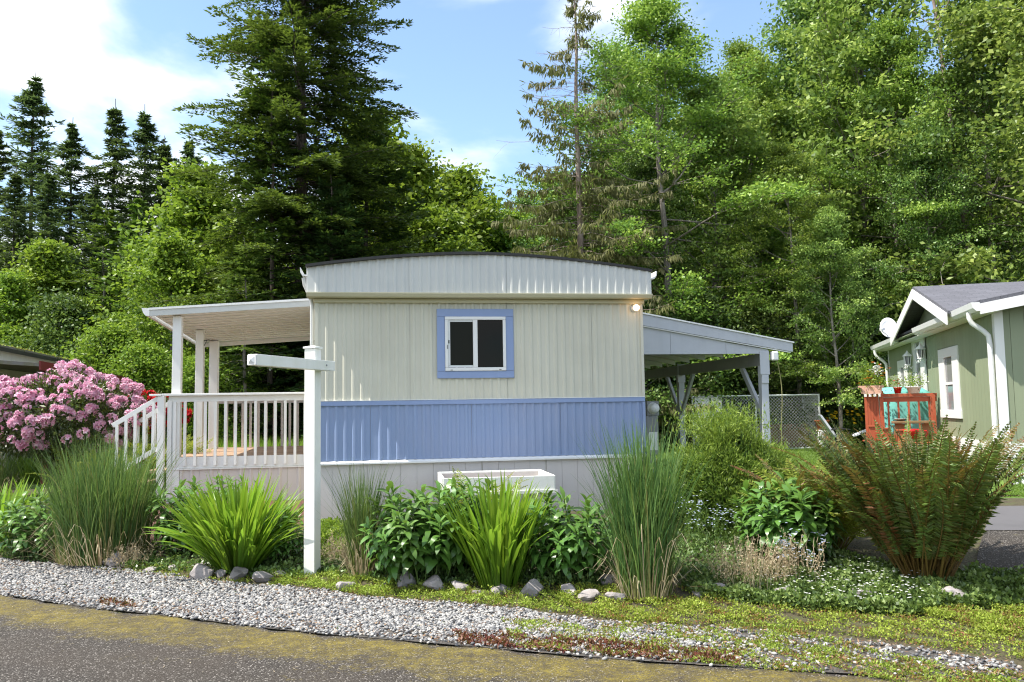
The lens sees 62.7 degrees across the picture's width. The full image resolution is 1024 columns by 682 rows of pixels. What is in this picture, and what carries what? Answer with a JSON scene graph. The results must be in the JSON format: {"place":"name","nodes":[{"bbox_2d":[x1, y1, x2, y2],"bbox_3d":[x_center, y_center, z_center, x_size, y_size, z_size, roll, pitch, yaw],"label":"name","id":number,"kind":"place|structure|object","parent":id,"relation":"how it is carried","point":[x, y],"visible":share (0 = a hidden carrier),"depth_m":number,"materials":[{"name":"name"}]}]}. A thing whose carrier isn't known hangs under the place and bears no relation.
{"place":"outdoors","nodes":[
{"label":"outdoors","id":0,"kind":"place"},
{"bbox_2d":[0,443,40,495],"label":"shrub","id":1,"kind":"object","parent":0,"point":[3,478],"depth_m":13.18,"materials":[{"name":"plant"}]},
{"bbox_2d":[0,594,966,681],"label":"road","id":2,"kind":"structure","parent":0,"point":[36,644],"depth_m":5.44,"materials":[{"name":"asphalt"}]},
{"bbox_2d":[0,0,998,287],"label":"sky","id":3,"kind":"structure","parent":0,"point":[457,67],"materials":[{"name":"blue"}]},
{"bbox_2d":[0,436,1023,681],"bbox_3d":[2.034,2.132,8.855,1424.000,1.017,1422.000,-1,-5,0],"label":"ground","id":4,"kind":"structure","parent":0,"point":[864,546],"depth_m":6.53,"materials":[{"name":"plant"}]},
{"bbox_2d":[0,130,40,273],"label":"spruce tree","id":5,"kind":"object","parent":4,"relation":"on","point":[3,162],"visible":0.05,"depth_m":44.94,"materials":[{"name":"plant"}]},
{"bbox_2d":[0,473,47,551],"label":"sword leaf plant","id":6,"kind":"object","parent":4,"relation":"on","point":[7,497],"visible":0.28,"depth_m":9.84,"materials":[{"name":"plant"}]},
{"bbox_2d":[0,269,48,354],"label":"maple tree","id":7,"kind":"object","parent":4,"relation":"on","point":[11,283],"visible":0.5,"depth_m":31.86,"materials":[{"name":"green plant"}]},
{"bbox_2d":[0,166,51,322],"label":"spruce tree","id":8,"kind":"object","parent":4,"relation":"on","point":[15,183],"visible":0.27,"depth_m":40.50,"materials":[{"name":"plant"}]},
{"bbox_2d":[0,485,60,559],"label":"lance leaf plant","id":9,"kind":"object","parent":4,"relation":"on","point":[17,519],"visible":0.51,"depth_m":9.19,"materials":[{"name":"plant"}]},
{"bbox_2d":[27,504,60,559],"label":"lance leaf plant","id":10,"kind":"object","parent":4,"relation":"on","point":[43,539],"visible":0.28,"depth_m":9.04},
{"bbox_2d":[0,73,101,261],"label":"spruce tree","id":11,"kind":"object","parent":4,"relation":"on","point":[30,100],"visible":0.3,"depth_m":50.80,"materials":[{"name":"plant"}]},
{"bbox_2d":[0,282,107,438],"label":"bush","id":12,"kind":"object","parent":4,"relation":"on","point":[61,313],"visible":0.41,"depth_m":29.64,"materials":[{"name":"green plant"}]},
{"bbox_2d":[0,167,114,310],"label":"spruce tree","id":13,"kind":"object","parent":4,"relation":"on","point":[48,211],"visible":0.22,"depth_m":42.57,"materials":[{"name":"plant"}]},
{"bbox_2d":[0,233,119,322],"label":"maple tree","id":14,"kind":"object","parent":4,"relation":"on","point":[49,266],"visible":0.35,"depth_m":33.91,"materials":[{"name":"green plant"}]},
{"bbox_2d":[0,343,123,483],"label":"grey house","id":15,"kind":"structure","parent":4,"relation":"on","point":[17,362],"depth_m":18.49,"materials":[{"name":"white paint"}]},
{"bbox_2d":[0,122,129,290],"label":"spruce tree","id":16,"kind":"object","parent":4,"relation":"on","point":[69,150],"visible":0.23,"depth_m":47.72,"materials":[{"name":"plant"}]},
{"bbox_2d":[0,358,156,494],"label":"rhododendron","id":17,"kind":"object","parent":4,"relation":"on","point":[26,393],"visible":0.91,"depth_m":13.05,"materials":[{"name":"pink plant"}]},
{"bbox_2d":[67,183,126,306],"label":"spruce tree","id":18,"kind":"object","parent":4,"relation":"on","point":[92,199],"visible":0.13,"depth_m":44.42,"materials":[{"name":"plant"}]},
{"bbox_2d":[2,426,192,565],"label":"tall grass","id":19,"kind":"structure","parent":4,"relation":"on","point":[107,503],"depth_m":8.75,"materials":[{"name":"plant"}]},
{"bbox_2d":[55,197,141,333],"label":"hemlock tree","id":20,"kind":"object","parent":4,"relation":"on","point":[104,240],"visible":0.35,"depth_m":33.27,"materials":[{"name":"plant"}]},
{"bbox_2d":[52,99,160,273],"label":"spruce tree","id":21,"kind":"object","parent":4,"relation":"on","point":[116,129],"visible":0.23,"depth_m":49.62,"materials":[{"name":"plant"}]},
{"bbox_2d":[42,313,171,441],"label":"bush","id":22,"kind":"object","parent":4,"relation":"on","point":[106,338],"visible":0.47,"depth_m":24.23,"materials":[{"name":"green plant"}]},
{"bbox_2d":[82,108,172,270],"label":"spruce tree","id":23,"kind":"object","parent":4,"relation":"on","point":[145,137],"visible":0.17,"depth_m":52.73,"materials":[{"name":"plant"}]},
{"bbox_2d":[87,191,167,338],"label":"hemlock tree","id":24,"kind":"object","parent":4,"relation":"on","point":[134,207],"visible":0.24,"depth_m":32.15,"materials":[{"name":"plant"}]},
{"bbox_2d":[69,423,217,496],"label":"fern","id":25,"kind":"object","parent":4,"relation":"on","point":[187,444],"visible":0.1,"depth_m":13.27,"materials":[{"name":"plant"}]},
{"bbox_2d":[0,434,302,483],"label":"wild grass","id":26,"kind":"structure","parent":4,"relation":"on","point":[27,467],"depth_m":16.26,"materials":[{"name":"green plant"}]},
{"bbox_2d":[120,135,191,253],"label":"spruce tree","id":27,"kind":"object","parent":4,"relation":"on","point":[163,150],"visible":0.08,"depth_m":50.66,"materials":[{"name":"plant"}]},
{"bbox_2d":[95,333,223,443],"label":"bush","id":28,"kind":"object","parent":4,"relation":"on","point":[141,362],"visible":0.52,"depth_m":22.47,"materials":[{"name":"green plant"}]},
{"bbox_2d":[79,229,240,420],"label":"maple tree","id":29,"kind":"object","parent":4,"relation":"on","point":[166,255],"visible":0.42,"depth_m":26.60,"materials":[{"name":"green plant"}]},
{"bbox_2d":[78,157,269,383],"bbox_3d":[-11.035,-1.378,31.436,9.028,11.007,8.244,-2,-5,16],"label":"maple tree","id":30,"kind":"object","parent":4,"relation":"on","point":[192,216],"visible":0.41,"depth_m":30.54,"materials":[{"name":"green plant"}]},
{"bbox_2d":[145,475,228,554],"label":"lance leaf plant","id":31,"kind":"object","parent":4,"relation":"on","point":[161,516],"visible":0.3,"depth_m":8.93,"materials":[{"name":"plant"}]},
{"bbox_2d":[148,349,252,443],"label":"bush","id":32,"kind":"object","parent":4,"relation":"on","point":[189,370],"visible":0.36,"depth_m":22.56,"materials":[{"name":"green plant"}]},
{"bbox_2d":[111,298,309,502],"bbox_3d":[-4.712,1.029,14.039,3.400,3.088,3.465,0,-5,-9],"label":"porch","id":33,"kind":"object","parent":4,"relation":"on","point":[213,327],"visible":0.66,"depth_m":12.56,"materials":[{"name":"paint"}]},
{"bbox_2d":[156,235,303,427],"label":"maple tree","id":34,"kind":"object","parent":4,"relation":"on","point":[229,249],"visible":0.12,"depth_m":27.44,"materials":[{"name":"green plant"}]},
{"bbox_2d":[144,464,322,573],"bbox_3d":[-2.632,1.747,8.267,1.688,1.048,1.638,-3,-5,21],"label":"sword leaf plant","id":35,"kind":"object","parent":4,"relation":"on","point":[228,536],"visible":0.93,"depth_m":8.06,"materials":[{"name":"plant"}]},
{"bbox_2d":[199,240,298,443],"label":"hemlock tree","id":36,"kind":"object","parent":4,"relation":"on","point":[244,267],"visible":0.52,"depth_m":23.97,"materials":[{"name":"plant"}]},
{"bbox_2d":[219,25,317,439],"bbox_3d":[-7.152,-3.409,26.031,3.860,13.956,4.078,-5,-6,41],"label":"fir tree","id":37,"kind":"object","parent":4,"relation":"on","point":[270,226],"visible":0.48,"depth_m":25.65,"materials":[{"name":"green plant"}]},
{"bbox_2d":[260,504,303,561],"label":"lance leaf plant","id":38,"kind":"object","parent":4,"relation":"on","point":[289,545],"visible":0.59,"depth_m":8.38,"materials":[{"name":"plant"}]},
{"bbox_2d":[138,0,441,439],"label":"fir tree","id":39,"kind":"object","parent":4,"relation":"on","point":[341,80],"visible":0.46,"depth_m":26.65,"materials":[{"name":"green plant"}]},
{"bbox_2d":[247,345,334,575],"bbox_3d":[-2.012,1.112,7.531,0.223,2.222,1.310,-2,-5,18],"label":"yard post","id":40,"kind":"object","parent":4,"relation":"on","point":[312,364],"visible":0.87,"depth_m":7.96,"materials":[{"name":"white wood"}]},
{"bbox_2d":[258,176,374,444],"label":"fir tree","id":41,"kind":"object","parent":4,"relation":"on","point":[328,241],"visible":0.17,"depth_m":25.25,"materials":[{"name":"green plant"}]},
{"bbox_2d":[321,516,354,557],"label":"shrub","id":42,"kind":"object","parent":4,"relation":"on","point":[331,522],"visible":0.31,"depth_m":8.93,"materials":[{"name":"green plant"}]},
{"bbox_2d":[280,104,427,440],"bbox_3d":[-5.306,-1.768,30.180,6.773,13.891,6.855,1,-5,-23],"label":"fir tree","id":43,"kind":"object","parent":4,"relation":"on","point":[396,175],"visible":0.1,"depth_m":30.15,"materials":[{"name":"green plant"}]},
{"bbox_2d":[314,459,406,577],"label":"tall grass","id":44,"kind":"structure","parent":4,"relation":"on","point":[362,509],"depth_m":7.74,"materials":[{"name":"plant"}]},
{"bbox_2d":[291,101,482,254],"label":"maple tree","id":45,"kind":"object","parent":4,"relation":"on","point":[407,197],"visible":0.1,"depth_m":34.89,"materials":[{"name":"green plant"}]},
{"bbox_2d":[355,476,479,585],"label":"lance leaf plant","id":46,"kind":"object","parent":4,"relation":"on","point":[407,548],"visible":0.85,"depth_m":7.37,"materials":[{"name":"plant"}]},
{"bbox_2d":[259,568,578,614],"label":"lime groundcover","id":47,"kind":"object","parent":4,"relation":"on","point":[444,592],"visible":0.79,"depth_m":7.18,"materials":[{"name":"plant"}]},
{"bbox_2d":[355,131,493,254],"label":"maple tree","id":48,"kind":"object","parent":4,"relation":"on","point":[425,156],"visible":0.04,"depth_m":36.02,"materials":[{"name":"green plant"}]},
{"bbox_2d":[383,197,504,254],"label":"maple tree","id":49,"kind":"object","parent":4,"relation":"on","point":[453,242],"visible":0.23,"depth_m":32.78,"materials":[{"name":"green plant"}]},
{"bbox_2d":[413,475,505,573],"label":"lance leaf plant","id":50,"kind":"object","parent":4,"relation":"on","point":[455,490],"visible":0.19,"depth_m":7.66,"materials":[{"name":"plant"}]},
{"bbox_2d":[300,251,656,519],"bbox_3d":[-1.500,1.178,17.838,4.480,3.355,15.316,0,-5,-9],"label":"mobile home","id":51,"kind":"object","parent":4,"relation":"on","point":[469,361],"visible":0.9,"depth_m":10.47,"materials":[{"name":"beige paint"}]},
{"bbox_2d":[437,309,513,378],"bbox_3d":[-0.460,0.031,10.526,0.965,0.868,0.088,0,-5,-9],"label":"window","id":52,"kind":"structure","parent":51,"relation":"in","point":[478,342],"depth_m":10.50,"materials":[{"name":"black glass"}]},
{"bbox_2d":[434,156,533,253],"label":"maple tree","id":53,"kind":"object","parent":4,"relation":"on","point":[469,190],"visible":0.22,"depth_m":37.69,"materials":[{"name":"green plant"}]},
{"bbox_2d":[428,468,559,589],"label":"sword leaf plant","id":54,"kind":"object","parent":4,"relation":"on","point":[499,559],"visible":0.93,"depth_m":7.14,"materials":[{"name":"plant"}]},
{"bbox_2d":[438,469,557,525],"bbox_3d":[-0.193,1.828,9.600,1.266,0.620,1.012,0,-5,-8],"label":"raised planter","id":55,"kind":"object","parent":4,"relation":"on","point":[544,478],"visible":0.58,"depth_m":9.20,"materials":[{"name":"white plastic"}]},
{"bbox_2d":[471,185,531,252],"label":"maple tree","id":56,"kind":"object","parent":4,"relation":"on","point":[502,241],"visible":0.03,"depth_m":39.83,"materials":[{"name":"green plant"}]},
{"bbox_2d":[0,557,1023,681],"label":"gravel strip base","id":57,"kind":"object","parent":4,"relation":"on","point":[832,670],"visible":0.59,"depth_m":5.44,"materials":[{"name":"gravel"}]},
{"bbox_2d":[0,524,834,586],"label":"bed groundcover","id":58,"kind":"object","parent":57,"relation":"on","point":[331,564],"visible":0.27,"depth_m":7.85,"materials":[{"name":"plant"}]},
{"bbox_2d":[452,628,741,664],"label":"dark red groundcover","id":59,"kind":"object","parent":57,"relation":"on","point":[504,639],"visible":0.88,"depth_m":5.56,"materials":[{"name":"plant"}]},
{"bbox_2d":[499,616,1023,681],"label":"reddish groundcover","id":60,"kind":"object","parent":57,"relation":"on","point":[796,631],"visible":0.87,"depth_m":5.42,"materials":[{"name":"plant"}]},
{"bbox_2d":[502,168,613,259],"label":"alder tree","id":61,"kind":"object","parent":4,"relation":"on","point":[542,238],"visible":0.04,"depth_m":38.17,"materials":[{"name":"green plant"}]},
{"bbox_2d":[519,486,616,582],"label":"lance leaf plant","id":62,"kind":"object","parent":4,"relation":"on","point":[568,541],"visible":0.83,"depth_m":7.18,"materials":[{"name":"plant"}]},
{"bbox_2d":[485,0,718,448],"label":"cedar tree","id":63,"kind":"object","parent":4,"relation":"on","point":[551,229],"visible":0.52,"depth_m":25.52,"materials":[{"name":"green plant"}]},
{"bbox_2d":[548,36,685,245],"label":"alder tree","id":64,"kind":"object","parent":4,"relation":"on","point":[604,89],"visible":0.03,"depth_m":43.68,"materials":[{"name":"green plant"}]},
{"bbox_2d":[569,413,717,599],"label":"tall grass","id":65,"kind":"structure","parent":4,"relation":"on","point":[644,517],"depth_m":6.76,"materials":[{"name":"plant"}]},
{"bbox_2d":[593,128,708,390],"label":"alder tree","id":66,"kind":"object","parent":4,"relation":"on","point":[638,168],"visible":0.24,"depth_m":27.98,"materials":[{"name":"green plant"}]},
{"bbox_2d":[645,401,659,471],"bbox_3d":[2.198,1.626,13.056,0.220,1.380,0.270,0,-5,-9],"label":"electric meter","id":67,"kind":"object","parent":4,"relation":"on","point":[652,408],"visible":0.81,"depth_m":13.07,"materials":[{"name":"metal"}]},
{"bbox_2d":[488,0,860,444],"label":"alder tree","id":68,"kind":"object","parent":4,"relation":"on","point":[662,70],"visible":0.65,"depth_m":26.33,"materials":[{"name":"green plant"}]},
{"bbox_2d":[643,284,746,435],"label":"bush","id":69,"kind":"object","parent":4,"relation":"on","point":[667,398],"visible":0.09,"depth_m":24.23,"materials":[{"name":"green plant"}]},
{"bbox_2d":[644,279,788,446],"bbox_3d":[5.229,0.791,26.282,5.843,5.357,5.317,-1,-5,-4],"label":"bush","id":70,"kind":"object","parent":4,"relation":"on","point":[717,311],"visible":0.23,"depth_m":25.42,"materials":[{"name":"green plant"}]},
{"bbox_2d":[643,312,793,450],"bbox_3d":[2.295,1.194,16.280,2.846,2.794,7.760,0,-5,-9],"label":"carport","id":71,"kind":"object","parent":4,"relation":"on","point":[668,340],"visible":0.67,"depth_m":12.70,"materials":[{"name":"grey paint"}]},
{"bbox_2d":[617,66,827,374],"bbox_3d":[6.896,-2.869,29.191,7.914,12.958,7.476,-3,-5,27],"label":"alder tree","id":72,"kind":"object","parent":4,"relation":"on","point":[739,131],"visible":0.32,"depth_m":28.23,"materials":[{"name":"green plant"}]},
{"bbox_2d":[657,387,801,538],"bbox_3d":[2.273,1.359,8.750,1.612,1.766,1.454,-3,-5,29],"label":"fine shrub","id":73,"kind":"object","parent":4,"relation":"on","point":[725,443],"visible":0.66,"depth_m":8.47,"materials":[{"name":"green plant"}]},
{"bbox_2d":[677,394,820,448],"bbox_3d":[7.123,2.468,25.780,3.688,1.584,3.107,-1,-5,2],"label":"chain link pen","id":74,"kind":"object","parent":4,"relation":"on","point":[707,400],"visible":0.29,"depth_m":24.33,"materials":[{"name":"metal"}]},
{"bbox_2d":[672,294,829,432],"bbox_3d":[6.984,1.000,26.207,5.285,4.845,4.809,0,-5,-10],"label":"bush","id":75,"kind":"object","parent":4,"relation":"on","point":[763,322],"visible":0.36,"depth_m":25.39,"materials":[{"name":"green plant"}]},
{"bbox_2d":[701,534,801,588],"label":"dry flower stalks","id":76,"kind":"object","parent":4,"relation":"on","point":[755,566],"visible":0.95,"depth_m":6.83,"materials":[{"name":"plant"}]},
{"bbox_2d":[751,388,808,447],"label":"bush","id":77,"kind":"object","parent":4,"relation":"on","point":[791,432],"visible":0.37,"depth_m":25.16,"materials":[{"name":"green plant"}]},
{"bbox_2d":[666,32,899,335],"bbox_3d":[9.369,-3.918,31.209,8.809,15.324,8.716,-2,-5,7],"label":"alder tree","id":78,"kind":"object","parent":4,"relation":"on","point":[740,46],"visible":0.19,"depth_m":30.54,"materials":[{"name":"green plant"}]},
{"bbox_2d":[727,470,846,565],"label":"lance leaf plant","id":79,"kind":"object","parent":4,"relation":"on","point":[766,516],"visible":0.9,"depth_m":7.26,"materials":[{"name":"plant"}]},
{"bbox_2d":[558,581,1023,658],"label":"lime groundcover","id":80,"kind":"object","parent":4,"relation":"on","point":[1014,615],"visible":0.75,"depth_m":6.14,"materials":[{"name":"plant"}]},
{"bbox_2d":[775,521,829,580],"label":"dry flower stalks","id":81,"kind":"object","parent":4,"relation":"on","point":[804,554],"visible":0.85,"depth_m":6.93,"materials":[{"name":"plant"}]},
{"bbox_2d":[712,139,900,423],"bbox_3d":[8.992,-1.514,26.163,5.843,9.656,5.781,0,-5,-14],"label":"alder tree","id":82,"kind":"object","parent":4,"relation":"on","point":[783,157],"visible":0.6,"depth_m":25.64,"materials":[{"name":"green plant"}]},
{"bbox_2d":[730,453,891,550],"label":"fern","id":83,"kind":"object","parent":4,"relation":"on","point":[851,526],"visible":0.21,"depth_m":7.57,"materials":[{"name":"plant"}]},
{"bbox_2d":[677,547,973,616],"bbox_3d":[2.470,1.934,6.782,2.187,0.327,1.341,-1,-5,0],"label":"leafy groundcover","id":84,"kind":"object","parent":4,"relation":"on","point":[852,574],"visible":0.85,"depth_m":6.63,"materials":[{"name":"plant"}]},
{"bbox_2d":[757,204,895,446],"bbox_3d":[9.297,-0.457,24.160,3.591,7.186,3.392,-4,-6,36],"label":"alder tree","id":85,"kind":"object","parent":4,"relation":"on","point":[827,234],"visible":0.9,"depth_m":24.12,"materials":[{"name":"green plant"}]},
{"bbox_2d":[769,285,890,433],"bbox_3d":[10.500,0.766,28.213,6.063,5.558,5.517,0,-5,-17],"label":"bush","id":86,"kind":"object","parent":4,"relation":"on","point":[816,384],"visible":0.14,"depth_m":27.02,"materials":[{"name":"green plant"}]},
{"bbox_2d":[812,408,865,445],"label":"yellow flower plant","id":87,"kind":"object","parent":4,"relation":"on","point":[845,423],"visible":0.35,"depth_m":25.22,"materials":[{"name":"green plant"}]},
{"bbox_2d":[656,443,1023,496],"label":"lawn grass","id":88,"kind":"structure","parent":4,"relation":"on","point":[815,459],"depth_m":18.98,"materials":[{"name":"plant"}]},
{"bbox_2d":[689,0,992,437],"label":"alder tree","id":89,"kind":"object","parent":4,"relation":"on","point":[790,7],"visible":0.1,"depth_m":34.01,"materials":[{"name":"green plant"}]},
{"bbox_2d":[781,233,905,415],"bbox_3d":[12.777,0.014,29.523,7.235,7.290,7.951,0,-5,-8],"label":"bush","id":90,"kind":"object","parent":4,"relation":"on","point":[864,277],"visible":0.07,"depth_m":28.11,"materials":[{"name":"green plant"}]},
{"bbox_2d":[805,315,887,443],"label":"bush","id":91,"kind":"object","parent":4,"relation":"on","point":[848,406],"visible":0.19,"depth_m":26.63,"materials":[{"name":"green plant"}]},
{"bbox_2d":[718,0,1010,439],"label":"alder tree","id":92,"kind":"object","parent":4,"relation":"on","point":[818,33],"visible":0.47,"depth_m":28.99,"materials":[{"name":"green plant"}]},
{"bbox_2d":[768,13,1023,374],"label":"alder tree","id":93,"kind":"object","parent":4,"relation":"on","point":[906,98],"visible":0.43,"depth_m":28.02,"materials":[{"name":"green plant"}]},
{"bbox_2d":[772,415,1023,580],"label":"fern","id":94,"kind":"object","parent":4,"relation":"on","point":[925,508],"visible":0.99,"depth_m":6.65,"materials":[{"name":"plant"}]},
{"bbox_2d":[807,228,1002,393],"bbox_3d":[13.460,-0.044,28.608,7.890,7.233,7.180,-4,-5,30],"label":"bush","id":95,"kind":"object","parent":4,"relation":"on","point":[904,251],"visible":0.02,"depth_m":27.47,"materials":[{"name":"green plant"}]},
{"bbox_2d":[863,391,952,460],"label":"red deck","id":96,"kind":"structure","parent":4,"relation":"on","point":[874,406],"depth_m":17.34,"materials":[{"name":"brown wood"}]},
{"bbox_2d":[849,357,894,396],"bbox_3d":[7.453,0.763,17.464,0.913,0.877,0.949,-2,-5,15],"label":"planter box","id":97,"kind":"object","parent":96,"relation":"on","point":[866,390],"visible":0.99,"depth_m":17.35,"materials":[{"name":"ceramic"}]},
{"bbox_2d":[879,387,930,433],"bbox_3d":[8.323,1.553,17.942,1.445,1.160,0.679,-2,-5,15],"label":"grill cover","id":98,"kind":"object","parent":96,"relation":"on","point":[903,406],"visible":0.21,"depth_m":17.67,"materials":[{"name":"teal fabric"}]},
{"bbox_2d":[819,113,1003,387],"bbox_3d":[12.513,-1.851,26.168,6.270,10.228,4.924,-1,-5,0],"label":"alder tree","id":99,"kind":"object","parent":4,"relation":"on","point":[939,192],"visible":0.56,"depth_m":25.63,"materials":[{"name":"green plant"}]},
{"bbox_2d":[833,0,1023,353],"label":"alder tree","id":100,"kind":"object","parent":4,"relation":"on","point":[1003,40],"visible":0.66,"depth_m":25.35,"materials":[{"name":"green plant"}]},
{"bbox_2d":[870,281,1023,483],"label":"green house","id":101,"kind":"structure","parent":4,"relation":"on","point":[969,338],"depth_m":15.11,"materials":[{"name":"green paint"}]},
{"bbox_2d":[911,338,927,390],"bbox_3d":[9.184,0.953,18.874,0.043,2.070,1.420,-2,-5,15],"label":"window","id":102,"kind":"structure","parent":101,"relation":"in","point":[921,369],"depth_m":18.92,"materials":[{"name":"white glass"}]},
{"bbox_2d":[938,345,962,418],"bbox_3d":[8.472,0.811,16.280,0.042,1.360,1.600,-2,-5,15],"label":"window","id":103,"kind":"structure","parent":101,"relation":"in","point":[948,358],"depth_m":16.24,"materials":[{"name":"white glass"}]},
{"bbox_2d":[884,0,1023,281],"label":"alder tree","id":104,"kind":"object","parent":4,"relation":"on","point":[957,76],"visible":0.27,"depth_m":27.46,"materials":[{"name":"green plant"}]},
{"bbox_2d":[901,560,1023,609],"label":"leafy groundcover","id":105,"kind":"object","parent":4,"relation":"on","point":[989,581],"visible":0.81,"depth_m":6.53,"materials":[{"name":"plant"}]},
{"bbox_2d":[977,506,1023,570],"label":"driveway","id":106,"kind":"structure","parent":0,"point":[1001,549],"depth_m":7.81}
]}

